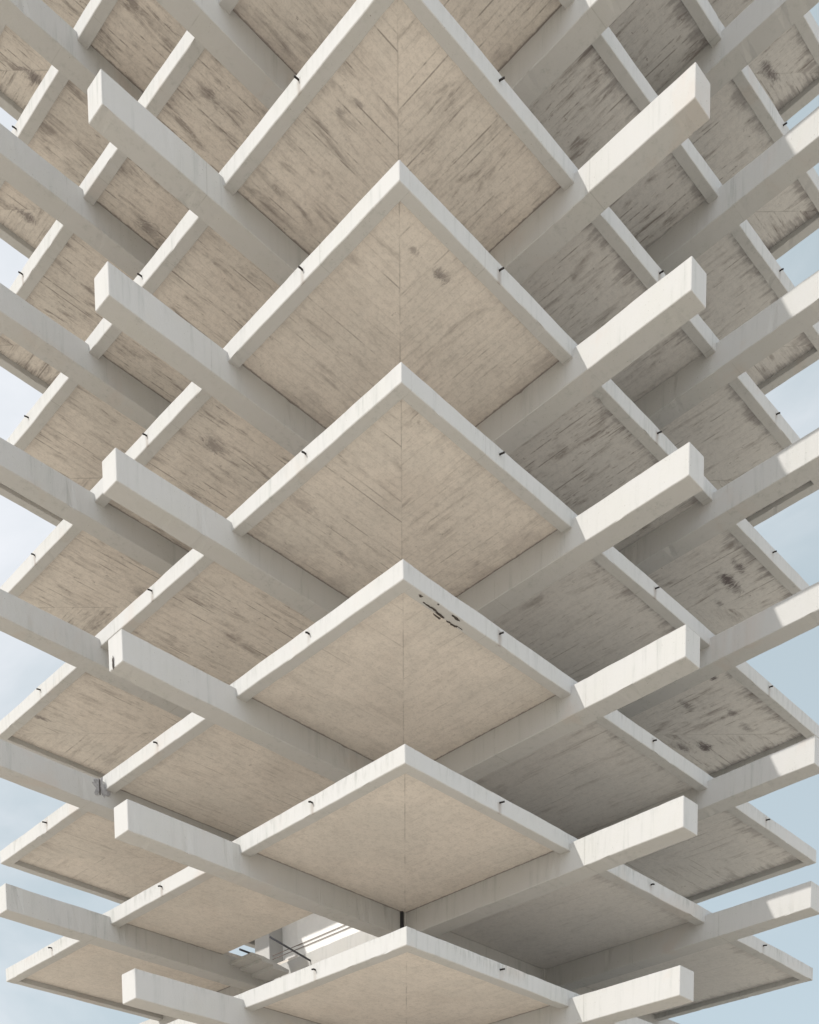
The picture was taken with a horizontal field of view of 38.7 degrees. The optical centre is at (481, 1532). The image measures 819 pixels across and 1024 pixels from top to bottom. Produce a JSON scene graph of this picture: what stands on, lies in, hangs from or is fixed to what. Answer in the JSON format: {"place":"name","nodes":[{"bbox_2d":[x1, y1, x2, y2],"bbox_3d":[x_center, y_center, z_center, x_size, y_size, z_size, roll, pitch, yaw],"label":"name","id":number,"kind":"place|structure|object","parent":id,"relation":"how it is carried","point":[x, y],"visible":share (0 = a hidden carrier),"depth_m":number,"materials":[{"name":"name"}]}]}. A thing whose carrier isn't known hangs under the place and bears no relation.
{"place":"outdoors","nodes":[
{"label":"outdoors","id":0,"kind":"place"},
{"bbox_2d":[0,2,818,1023],"label":"sky","id":1,"kind":"structure","parent":0,"point":[792,666],"materials":[{"name":"blue"}]},
{"label":"ground","id":2,"kind":"structure","parent":0,"visible":0},
{"bbox_2d":[0,0,818,1023],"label":"concrete tower","id":3,"kind":"structure","parent":2,"relation":"on","point":[408,458],"depth_m":24.37,"materials":[{"name":"white concrete"}]},
{"bbox_2d":[269,936,310,961],"bbox_3d":[-4.724,-14.489,28.879,1.166,0.401,0.048,-5,8,-34],"label":"metal rod","id":4,"kind":"object","parent":3,"relation":"attached to","point":[289,948],"visible":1,"depth_m":28.84,"materials":[{"name":"black metal"}]},
{"bbox_2d":[273,925,344,955],"bbox_3d":[-4.179,-14.870,29.075,4.625,0.027,0.018,6,9,43],"label":"cable","id":5,"kind":"object","parent":3,"relation":"attached to","point":[310,939],"visible":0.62,"depth_m":29.15,"materials":[{"name":"grey metal"}]},
{"bbox_2d":[273,927,349,959],"bbox_3d":[-4.059,-14.765,28.973,4.630,0.038,0.018,6,9,43],"label":"cable","id":6,"kind":"object","parent":3,"relation":"attached to","point":[312,942],"visible":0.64,"depth_m":29.11,"materials":[{"name":"grey metal"}]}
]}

